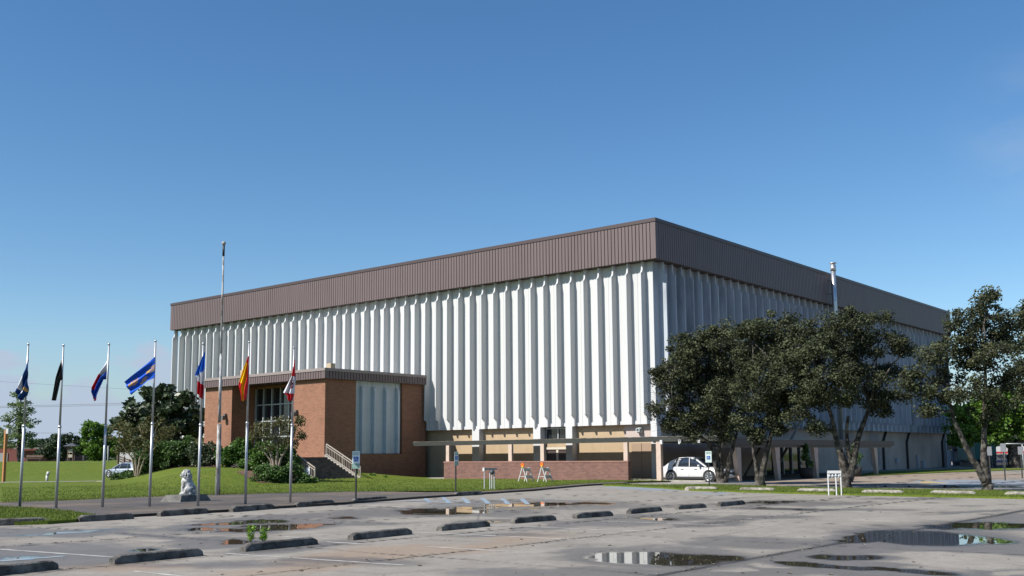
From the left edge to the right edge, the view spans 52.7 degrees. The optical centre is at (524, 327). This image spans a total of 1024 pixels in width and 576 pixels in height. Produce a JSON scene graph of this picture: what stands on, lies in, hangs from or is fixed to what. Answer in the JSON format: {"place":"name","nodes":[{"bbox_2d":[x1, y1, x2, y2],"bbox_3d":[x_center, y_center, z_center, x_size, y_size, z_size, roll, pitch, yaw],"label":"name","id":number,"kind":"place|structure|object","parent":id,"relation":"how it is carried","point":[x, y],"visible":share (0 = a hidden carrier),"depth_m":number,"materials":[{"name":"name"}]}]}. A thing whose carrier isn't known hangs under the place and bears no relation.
{"place":"outdoors","nodes":[
{"label":"outdoors","id":0,"kind":"place"},
{"bbox_2d":[36,481,101,481],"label":"path","id":1,"kind":"structure","parent":0,"point":[69,481],"depth_m":79.32,"materials":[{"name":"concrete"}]},
{"bbox_2d":[0,482,623,513],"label":"plaza paving","id":2,"kind":"structure","parent":0,"point":[136,505],"depth_m":41.46,"materials":[{"name":"grey concrete"}]},
{"bbox_2d":[54,344,64,507],"bbox_3d":[-16.453,3.469,36.578,0.113,5.786,0.557,2,-8,-23],"label":"flagpole","id":3,"kind":"object","parent":2,"relation":"on","point":[58,461],"visible":0.97,"depth_m":36.51,"materials":[{"name":"silver metal"}]},
{"bbox_2d":[52,360,62,400],"bbox_3d":[-16.468,1.784,36.443,0.399,1.548,0.271,-3,-7,20],"label":"flag","id":4,"kind":"object","parent":3,"relation":"attached to","point":[59,377],"visible":1,"depth_m":36.38,"materials":[{"name":"black fabric"}]},
{"bbox_2d":[101,343,109,506],"bbox_3d":[-15.032,3.479,37.083,0.112,5.866,0.554,2,-8,-21],"label":"flagpole","id":5,"kind":"object","parent":2,"relation":"on","point":[104,464],"visible":1,"depth_m":37.02,"materials":[{"name":"silver metal"}]},
{"bbox_2d":[91,361,106,400],"bbox_3d":[-15.184,1.882,36.922,0.555,1.493,0.284,-3,-7,18],"label":"flag","id":6,"kind":"object","parent":5,"relation":"attached to","point":[98,381],"visible":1,"depth_m":36.90,"materials":[{"name":"multicoloured fabric"}]},
{"bbox_2d":[148,340,156,506],"bbox_3d":[-13.388,3.420,37.182,0.112,5.979,0.562,2,-8,-21],"label":"flagpole","id":7,"kind":"object","parent":2,"relation":"on","point":[150,464],"visible":1,"depth_m":37.11,"materials":[{"name":"silver metal"}]},
{"bbox_2d":[125,357,154,394],"bbox_3d":[-13.789,1.717,37.027,1.112,1.362,0.172,-1,-7,6],"label":"flag","id":8,"kind":"object","parent":7,"relation":"attached to","point":[141,377],"visible":1,"depth_m":37.02,"materials":[{"name":"blue fabric"}]},
{"bbox_2d":[160,494,210,501],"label":"plinth","id":9,"kind":"structure","parent":2,"relation":"on","point":[181,498],"depth_m":41.05,"materials":[{"name":"grey concrete"}]},
{"bbox_2d":[179,469,196,494],"bbox_3d":[-13.524,6.209,41.571,0.656,1.050,0.599,2,-8,-22],"label":"lion statue","id":10,"kind":"object","parent":9,"relation":"on","point":[188,486],"visible":1,"depth_m":41.39,"materials":[{"name":"white stone"}]},
{"bbox_2d":[196,342,203,505],"bbox_3d":[-11.680,3.467,37.265,0.112,5.876,0.551,2,-8,-21],"label":"flagpole","id":11,"kind":"object","parent":2,"relation":"on","point":[199,465],"visible":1,"depth_m":37.18,"materials":[{"name":"silver metal"}]},
{"bbox_2d":[195,352,204,398],"bbox_3d":[-11.627,1.708,37.169,0.366,1.730,0.345,-1,-7,4],"label":"flag","id":12,"kind":"object","parent":11,"relation":"attached to","point":[199,374],"visible":1,"depth_m":37.10,"materials":[{"name":"multicoloured fabric"}]},
{"bbox_2d":[215,241,225,494],"bbox_3d":[-14.377,1.824,48.943,0.229,12.045,0.383,1,-7,-11],"label":"flagpole","id":13,"kind":"object","parent":2,"relation":"on","point":[218,468],"visible":0.98,"depth_m":48.68,"materials":[{"name":"grey"}]},
{"bbox_2d":[244,341,249,503],"bbox_3d":[-10.371,3.529,38.658,0.114,6.074,0.554,2,-7,-16],"label":"flagpole","id":14,"kind":"object","parent":2,"relation":"on","point":[246,466],"visible":0.98,"depth_m":38.58,"materials":[{"name":"silver metal"}]},
{"bbox_2d":[238,356,248,400],"bbox_3d":[-10.440,1.896,38.525,0.467,1.696,0.288,-6,-9,39],"label":"flag","id":15,"kind":"object","parent":14,"relation":"attached to","point":[243,383],"visible":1,"depth_m":38.49,"materials":[{"name":"orange fabric"}]},
{"bbox_2d":[289,346,294,501],"bbox_3d":[-8.923,3.699,39.696,0.113,5.965,0.553,2,-7,-19],"label":"flagpole","id":16,"kind":"object","parent":2,"relation":"on","point":[290,476],"visible":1,"depth_m":39.62,"materials":[{"name":"silver metal"}]},
{"bbox_2d":[283,360,294,400],"bbox_3d":[-9.005,2.009,39.570,0.491,1.579,0.308,-1,-7,2],"label":"flag","id":17,"kind":"object","parent":16,"relation":"attached to","point":[289,390],"visible":1,"depth_m":39.51,"materials":[{"name":"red fabric"}]},
{"bbox_2d":[0,460,692,502],"bbox_3d":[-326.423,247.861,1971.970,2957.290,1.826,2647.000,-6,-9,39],"label":"lawn","id":18,"kind":"structure","parent":0,"point":[35,471],"depth_m":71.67,"materials":[{"name":"green plant"}]},
{"bbox_2d":[2,428,11,481],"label":"wooden post","id":19,"kind":"object","parent":18,"relation":"on","point":[7,431],"visible":0.88,"depth_m":84.83,"materials":[{"name":"brown"}]},
{"bbox_2d":[0,392,41,461],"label":"cypress tree","id":20,"kind":"object","parent":18,"relation":"on","point":[16,433],"visible":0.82,"depth_m":174.39,"materials":[{"name":"green plant"}]},
{"bbox_2d":[0,444,84,461],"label":"red building","id":21,"kind":"structure","parent":18,"relation":"on","point":[12,455],"depth_m":205.16,"materials":[{"name":"brick"}]},
{"bbox_2d":[33,432,83,460],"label":"rounded tree","id":22,"kind":"object","parent":18,"relation":"on","point":[48,450],"visible":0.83,"depth_m":164.25,"materials":[{"name":"green plant"}]},
{"bbox_2d":[0,434,138,460],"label":"distant trees","id":23,"kind":"object","parent":18,"relation":"on","point":[110,458],"visible":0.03,"depth_m":292.12,"materials":[{"name":"green plant"}]},
{"bbox_2d":[65,443,78,460],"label":"kiosk","id":24,"kind":"object","parent":18,"relation":"on","point":[69,451],"visible":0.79,"depth_m":154.86,"materials":[{"name":"grey"}]},
{"bbox_2d":[71,419,118,460],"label":"leafy tree","id":25,"kind":"object","parent":18,"relation":"on","point":[93,449],"visible":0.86,"depth_m":164.07,"materials":[{"name":"green plant"}]},
{"bbox_2d":[105,462,132,477],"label":"parked car","id":26,"kind":"object","parent":18,"relation":"on","point":[120,467],"visible":0.38,"depth_m":112.79,"materials":[{"name":"silver metal"}]},
{"bbox_2d":[117,455,131,464],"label":"timber railing","id":27,"kind":"object","parent":18,"relation":"on","point":[124,459],"visible":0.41,"depth_m":117.95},
{"bbox_2d":[110,469,142,479],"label":"bush","id":28,"kind":"object","parent":18,"relation":"on","point":[124,474],"visible":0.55,"depth_m":91.72,"materials":[{"name":"green plant"}]},
{"bbox_2d":[119,452,138,463],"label":"shed","id":29,"kind":"structure","parent":18,"relation":"on","point":[127,456],"depth_m":125.16,"materials":[{"name":"grey"}]},
{"bbox_2d":[100,416,176,475],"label":"crape myrtle","id":30,"kind":"object","parent":18,"relation":"on","point":[129,438],"visible":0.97,"depth_m":83.90,"materials":[{"name":"green plant"}]},
{"bbox_2d":[108,382,204,449],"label":"magnolia tree","id":31,"kind":"object","parent":18,"relation":"on","point":[169,404],"visible":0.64,"depth_m":99.29,"materials":[{"name":"green plant"}]},
{"bbox_2d":[238,470,297,482],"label":"soil","id":32,"kind":"structure","parent":18,"relation":"on","point":[249,473],"depth_m":69.92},
{"bbox_2d":[245,414,307,466],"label":"crape myrtle","id":33,"kind":"object","parent":32,"relation":"on","point":[302,435],"visible":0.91,"depth_m":69.92,"materials":[{"name":"green plant"}]},
{"bbox_2d":[249,461,318,483],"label":"bush","id":34,"kind":"object","parent":32,"relation":"on","point":[270,473],"visible":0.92,"depth_m":68.16,"materials":[{"name":"green plant"}]},
{"bbox_2d":[276,443,302,466],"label":"bush","id":35,"kind":"object","parent":32,"relation":"on","point":[286,458],"visible":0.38,"depth_m":72.73,"materials":[{"name":"green plant"}]},
{"bbox_2d":[204,363,426,476],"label":"entrance block","id":36,"kind":"structure","parent":18,"relation":"on","point":[376,419],"depth_m":83.77,"materials":[{"name":"orange brick"}]},
{"bbox_2d":[254,388,291,447],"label":"window","id":37,"kind":"structure","parent":36,"relation":"in","point":[269,403],"depth_m":87.12,"materials":[{"name":"silver metal"}]},
{"bbox_2d":[483,468,496,488],"bbox_3d":[-1.741,7.681,52.289,0.737,1.200,0.256,-1,-7,4],"label":"meter rack","id":38,"kind":"object","parent":18,"relation":"on","point":[492,472],"visible":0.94,"depth_m":52.26,"materials":[{"name":"grey"}]},
{"bbox_2d":[518,463,533,481],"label":"barricade","id":39,"kind":"object","parent":18,"relation":"on","point":[526,476],"visible":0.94,"depth_m":68.10,"materials":[{"name":"grey plastic"}]},
{"bbox_2d":[537,462,552,481],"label":"barricade","id":40,"kind":"object","parent":18,"relation":"on","point":[545,476],"visible":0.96,"depth_m":67.64,"materials":[{"name":"grey plastic"}]},
{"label":"soil","id":41,"kind":"structure","parent":18,"relation":"on","visible":0},
{"bbox_2d":[131,435,198,474],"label":"hedge","id":42,"kind":"object","parent":41,"relation":"on","point":[170,454],"visible":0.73,"depth_m":87.18,"materials":[{"name":"green plant"}]},
{"bbox_2d":[183,440,222,466],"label":"hedge","id":43,"kind":"object","parent":41,"relation":"on","point":[208,450],"visible":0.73,"depth_m":82.57,"materials":[{"name":"green plant"}]},
{"bbox_2d":[214,437,282,469],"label":"bush","id":44,"kind":"object","parent":41,"relation":"on","point":[232,454],"visible":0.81,"depth_m":77.02,"materials":[{"name":"green plant"}]},
{"bbox_2d":[0,462,1023,575],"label":"parking lot","id":45,"kind":"structure","parent":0,"point":[995,547],"depth_m":22.96,"materials":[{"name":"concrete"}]},
{"bbox_2d":[0,517,48,525],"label":"wheel stop","id":46,"kind":"object","parent":45,"relation":"on","point":[6,521],"visible":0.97,"depth_m":28.61,"materials":[{"name":"concrete"}]},
{"bbox_2d":[0,560,58,575],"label":"wheel stop","id":47,"kind":"object","parent":45,"relation":"on","point":[19,568],"visible":1,"depth_m":16.54,"materials":[{"name":"concrete"}]},
{"bbox_2d":[0,509,77,524],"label":"grass island","id":48,"kind":"structure","parent":45,"relation":"on","point":[46,522],"depth_m":28.91,"materials":[{"name":"plant"}]},
{"bbox_2d":[18,343,29,505],"bbox_3d":[-18.034,3.502,37.230,0.114,5.908,0.578,3,-8,-26],"label":"flagpole","id":49,"kind":"object","parent":48,"relation":"on","point":[22,460],"visible":0.91,"depth_m":37.15,"materials":[{"name":"silver metal"}]},
{"bbox_2d":[15,358,28,401],"bbox_3d":[-18.036,1.854,37.093,0.486,1.575,0.314,-1,-7,2],"label":"flag","id":50,"kind":"object","parent":49,"relation":"attached to","point":[22,390],"visible":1,"depth_m":37.06,"materials":[{"name":"blue fabric"}]},
{"bbox_2d":[0,505,95,521],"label":"grass","id":51,"kind":"structure","parent":48,"relation":"on","point":[43,512],"depth_m":32.36,"materials":[{"name":"plant"}]},
{"bbox_2d":[76,513,133,521],"bbox_3d":[-12.359,5.585,30.497,0.227,0.193,1.727,-6,-9,38],"label":"wheel stop","id":52,"kind":"object","parent":45,"relation":"on","point":[101,517],"visible":1,"depth_m":30.37,"materials":[{"name":"concrete"}]},
{"bbox_2d":[109,547,202,564],"bbox_3d":[-6.554,4.064,18.470,0.207,0.158,1.831,-5,-9,35],"label":"wheel stop","id":53,"kind":"object","parent":45,"relation":"on","point":[154,555],"visible":1,"depth_m":18.34,"materials":[{"name":"concrete"}]},
{"bbox_2d":[156,508,208,516],"bbox_3d":[-10.928,5.893,33.097,0.228,0.193,1.986,-4,-8,29],"label":"wheel stop","id":54,"kind":"object","parent":45,"relation":"on","point":[176,512],"visible":1,"depth_m":32.95,"materials":[{"name":"concrete"}]},
{"bbox_2d":[229,503,274,511],"bbox_3d":[-9.348,6.178,35.510,0.227,0.193,2.314,-3,-8,22],"label":"wheel stop","id":55,"kind":"object","parent":45,"relation":"on","point":[250,507],"visible":1,"depth_m":35.30,"materials":[{"name":"concrete"}]},
{"bbox_2d":[245,525,268,541],"bbox_3d":[-5.742,4.417,22.215,0.543,0.370,0.247,-1,-7,1],"label":"weed","id":56,"kind":"object","parent":45,"relation":"on","point":[263,536],"visible":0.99,"depth_m":22.20,"materials":[{"name":"green plant"}]},
{"bbox_2d":[240,537,317,551],"bbox_3d":[-4.895,4.327,20.712,0.207,0.158,1.924,-5,-8,34],"label":"wheel stop","id":57,"kind":"object","parent":45,"relation":"on","point":[271,544],"visible":1,"depth_m":20.56,"materials":[{"name":"concrete"}]},
{"bbox_2d":[293,500,333,507],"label":"wheel stop","id":58,"kind":"object","parent":45,"relation":"on","point":[303,504],"visible":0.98,"depth_m":37.91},
{"bbox_2d":[352,451,359,498],"bbox_3d":[-6.612,5.878,40.543,0.300,2.060,0.108,0,-7,-3],"label":"parking sign","id":59,"kind":"object","parent":45,"relation":"on","point":[356,459],"visible":1,"depth_m":40.58,"materials":[{"name":"blue metal"}]},
{"bbox_2d":[0,492,720,560],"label":"access aisle marking","id":60,"kind":"object","parent":45,"relation":"on","point":[524,501],"visible":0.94,"depth_m":40.25,"materials":[{"name":"blue paint"}]},
{"bbox_2d":[351,496,386,500],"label":"wheel stop","id":61,"kind":"object","parent":45,"relation":"on","point":[369,498],"visible":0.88,"depth_m":41.35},
{"bbox_2d":[347,528,411,539],"bbox_3d":[-3.225,4.623,23.228,0.207,0.159,1.956,-5,-9,34],"label":"wheel stop","id":62,"kind":"object","parent":45,"relation":"on","point":[378,533],"visible":1,"depth_m":23.07,"materials":[{"name":"concrete"}]},
{"bbox_2d":[133,482,628,516],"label":"kerb","id":63,"kind":"structure","parent":45,"relation":"on","point":[276,507],"depth_m":42.51,"materials":[{"name":"grey"}]},
{"bbox_2d":[454,452,457,491],"bbox_3d":[-3.188,6.813,48.255,0.101,2.039,0.270,-6,-9,39],"label":"parking sign","id":64,"kind":"object","parent":45,"relation":"on","point":[455,459],"visible":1,"depth_m":48.26,"materials":[{"name":"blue metal"}]},
{"bbox_2d":[436,521,489,530],"bbox_3d":[-1.503,4.920,25.746,0.208,0.158,1.889,-6,-9,36],"label":"wheel stop","id":65,"kind":"object","parent":45,"relation":"on","point":[460,525],"visible":1,"depth_m":25.57,"materials":[{"name":"concrete"}]},
{"bbox_2d":[454,491,482,495],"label":"wheel stop","id":66,"kind":"object","parent":45,"relation":"on","point":[466,493],"visible":0.99,"depth_m":47.16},
{"bbox_2d":[0,497,1023,575],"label":"parking line","id":67,"kind":"object","parent":45,"relation":"on","point":[385,563],"visible":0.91,"depth_m":20.55,"materials":[{"name":"white paint"}]},
{"bbox_2d":[2,498,1022,575],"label":"litter","id":68,"kind":"object","parent":45,"relation":"on","point":[511,547],"visible":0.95,"depth_m":22.03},
{"bbox_2d":[510,515,555,523],"bbox_3d":[0.259,5.197,28.113,0.208,0.159,1.707,-7,-9,41],"label":"wheel stop","id":69,"kind":"object","parent":45,"relation":"on","point":[528,519],"visible":1,"depth_m":27.96,"materials":[{"name":"concrete"}]},
{"bbox_2d":[170,217,951,477],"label":"arena building","id":70,"kind":"structure","parent":45,"relation":"on","point":[561,336],"depth_m":84.48,"materials":[{"name":"white metal"}]},
{"bbox_2d":[545,427,565,438],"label":"window","id":71,"kind":"structure","parent":70,"relation":"in","point":[551,432],"depth_m":79.49,"materials":[{"name":"glass"}]},
{"bbox_2d":[545,447,565,460],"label":"door","id":72,"kind":"structure","parent":70,"relation":"in","point":[551,455],"depth_m":79.15,"materials":[{"name":"black"}]},
{"bbox_2d":[631,443,651,477],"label":"door","id":73,"kind":"structure","parent":70,"relation":"in","point":[641,452],"depth_m":74.13,"materials":[{"name":"brown"}]},
{"bbox_2d":[766,439,809,474],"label":"window","id":74,"kind":"structure","parent":70,"relation":"in","point":[790,464],"depth_m":90.68,"materials":[{"name":"grey glass"}]},
{"bbox_2d":[573,511,612,518],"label":"wheel stop","id":75,"kind":"object","parent":45,"relation":"on","point":[592,514],"visible":1,"depth_m":29.85,"materials":[{"name":"concrete"}]},
{"bbox_2d":[626,506,661,513],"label":"wheel stop","id":76,"kind":"object","parent":45,"relation":"on","point":[643,510],"visible":1,"depth_m":31.98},
{"bbox_2d":[412,419,893,481],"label":"covered walkway","id":77,"kind":"structure","parent":45,"relation":"on","point":[741,441],"depth_m":73.09,"materials":[{"name":"beige paint"}]},
{"bbox_2d":[675,503,706,509],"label":"wheel stop","id":78,"kind":"object","parent":45,"relation":"on","point":[690,506],"visible":1,"depth_m":34.10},
{"bbox_2d":[685,486,717,490],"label":"wheel stop","id":79,"kind":"object","parent":45,"relation":"on","point":[695,487],"visible":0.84,"depth_m":50.97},
{"bbox_2d":[716,500,744,506],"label":"wheel stop","id":80,"kind":"object","parent":45,"relation":"on","point":[730,503],"visible":1,"depth_m":35.90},
{"bbox_2d":[740,487,774,490],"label":"wheel stop","id":81,"kind":"object","parent":45,"relation":"on","point":[750,488],"visible":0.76,"depth_m":48.64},
{"bbox_2d":[798,442,814,477],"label":"potted shrub","id":82,"kind":"object","parent":45,"relation":"on","point":[806,472],"visible":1,"depth_m":73.77,"materials":[{"name":"green plant"}]},
{"bbox_2d":[603,483,1023,498],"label":"grass strip","id":83,"kind":"object","parent":45,"relation":"on","point":[926,495],"depth_m":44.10,"materials":[{"name":"plant"}]},
{"bbox_2d":[705,451,711,485],"bbox_3d":[9.887,7.631,55.314,0.327,2.040,0.106,-3,-7,17],"label":"parking sign","id":84,"kind":"object","parent":83,"relation":"on","point":[708,457],"visible":1,"depth_m":55.36,"materials":[{"name":"white metal"}]},
{"bbox_2d":[726,309,811,485],"bbox_3d":[12.887,3.826,54.831,5.108,9.642,4.290,-6,-9,39],"label":"evergreen tree","id":85,"kind":"object","parent":83,"relation":"on","point":[762,352],"visible":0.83,"depth_m":54.78,"materials":[{"name":"green plant"}]},
{"bbox_2d":[827,471,841,494],"bbox_3d":[13.239,6.612,44.044,0.581,1.040,0.120,-2,-7,14],"label":"meter rack","id":86,"kind":"object","parent":83,"relation":"on","point":[832,475],"visible":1,"depth_m":44.04,"materials":[{"name":"white metal"}]},
{"bbox_2d":[776,305,920,487],"bbox_3d":[16.365,3.558,52.193,7.305,9.442,4.660,3,-8,-26],"label":"evergreen tree","id":87,"kind":"object","parent":83,"relation":"on","point":[849,367],"visible":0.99,"depth_m":51.92,"materials":[{"name":"green plant"}]},
{"bbox_2d":[889,284,1023,489],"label":"evergreen tree","id":88,"kind":"object","parent":83,"relation":"on","point":[984,354],"visible":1,"depth_m":46.32,"materials":[{"name":"green plant"}]},
{"bbox_2d":[798,488,835,491],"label":"wheel stop","id":89,"kind":"object","parent":45,"relation":"on","point":[814,489],"visible":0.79,"depth_m":46.63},
{"bbox_2d":[850,445,863,476],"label":"potted shrub","id":90,"kind":"object","parent":45,"relation":"on","point":[858,471],"visible":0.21,"depth_m":77.71,"materials":[{"name":"green plant"}]},
{"bbox_2d":[862,490,903,492],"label":"wheel stop","id":91,"kind":"object","parent":45,"relation":"on","point":[884,491],"visible":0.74,"depth_m":44.08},
{"bbox_2d":[861,468,1023,475],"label":"grass verge","id":92,"kind":"object","parent":45,"relation":"on","point":[881,473],"depth_m":93.12,"materials":[{"name":"plant"}]},
{"bbox_2d":[930,490,975,493],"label":"wheel stop","id":93,"kind":"object","parent":45,"relation":"on","point":[950,491],"visible":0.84,"depth_m":42.64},
{"bbox_2d":[957,443,995,466],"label":"container","id":94,"kind":"object","parent":45,"relation":"on","point":[963,456],"visible":0.39,"depth_m":123.70,"materials":[{"name":"teal"}]},
{"bbox_2d":[941,383,1023,467],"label":"oak tree","id":95,"kind":"object","parent":45,"relation":"on","point":[1010,425],"visible":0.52,"depth_m":111.24,"materials":[{"name":"green plant"}]},
{"bbox_2d":[987,447,991,472],"bbox_3d":[27.510,8.062,61.028,0.320,2.082,0.060,-6,-9,39],"label":"sign post","id":96,"kind":"object","parent":45,"relation":"on","point":[989,451],"visible":0.64,"depth_m":61.05,"materials":[{"name":"black metal"}]},
{"bbox_2d":[1000,443,1005,480],"bbox_3d":[29.794,8.322,64.124,0.320,2.286,0.060,-6,-9,39],"label":"sign post","id":97,"kind":"object","parent":45,"relation":"on","point":[1003,447],"visible":1,"depth_m":64.15,"materials":[{"name":"black metal"}]},
{"bbox_2d":[988,453,1023,467],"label":"chain link fence","id":98,"kind":"object","parent":45,"relation":"on","point":[996,460],"visible":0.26,"depth_m":116.21,"materials":[{"name":"silver metal"}]},
{"bbox_2d":[999,299,1023,411],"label":"evergreen tree","id":99,"kind":"object","parent":45,"relation":"on","point":[1020,361],"visible":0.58,"depth_m":50.08,"materials":[{"name":"green plant"}]},
{"bbox_2d":[1018,447,1022,477],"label":"sign post","id":100,"kind":"object","parent":45,"relation":"on","point":[1020,450],"visible":1,"depth_m":68.81,"materials":[{"name":"black metal"}]},
{"bbox_2d":[0,0,1023,443],"label":"sky","id":101,"kind":"structure","parent":0,"point":[882,141],"materials":[{"name":"blue"}]},
{"bbox_2d":[429,477,735,481],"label":"walkway floor","id":102,"kind":"structure","parent":0,"point":[694,480],"depth_m":67.61,"materials":[{"name":"concrete"}]},
{"bbox_2d":[443,461,631,480],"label":"brick screen wall","id":103,"kind":"structure","parent":102,"relation":"on","point":[589,470],"depth_m":72.99,"materials":[{"name":"brick"}]},
{"bbox_2d":[663,456,734,481],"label":"parked car","id":104,"kind":"object","parent":102,"relation":"on","point":[692,467],"visible":0.6,"depth_m":67.11,"materials":[{"name":"white paint"}]},
{"bbox_2d":[642,481,755,484],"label":"path","id":105,"kind":"structure","parent":0,"point":[740,483],"depth_m":59.94,"materials":[{"name":"concrete"}]},
{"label":"pavement","id":106,"kind":"structure","parent":0,"visible":0},
{"bbox_2d":[262,444,360,478],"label":"entrance steps","id":107,"kind":"structure","parent":106,"relation":"on","point":[326,466],"depth_m":75.99,"materials":[{"name":"concrete"}]},
{"bbox_2d":[643,316,754,482],"bbox_3d":[10.228,4.309,60.416,7.170,9.976,5.222,-1,-7,2],"label":"evergreen tree","id":108,"kind":"object","parent":106,"relation":"on","point":[712,388],"visible":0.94,"depth_m":60.01,"materials":[{"name":"green plant"}]},
{"bbox_2d":[947,446,961,466],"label":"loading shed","id":109,"kind":"structure","parent":106,"relation":"on","point":[955,461],"depth_m":129.52,"materials":[{"name":"grey"}]},
{"bbox_3d":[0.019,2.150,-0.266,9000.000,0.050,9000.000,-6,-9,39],"label":"ground","id":110,"kind":"structure","parent":0,"visible":0},
{"bbox_2d":[946,420,1023,450],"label":"distant trees","id":111,"kind":"object","parent":110,"relation":"on","point":[1014,436],"visible":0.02,"depth_m":252.23,"materials":[{"name":"green plant"}]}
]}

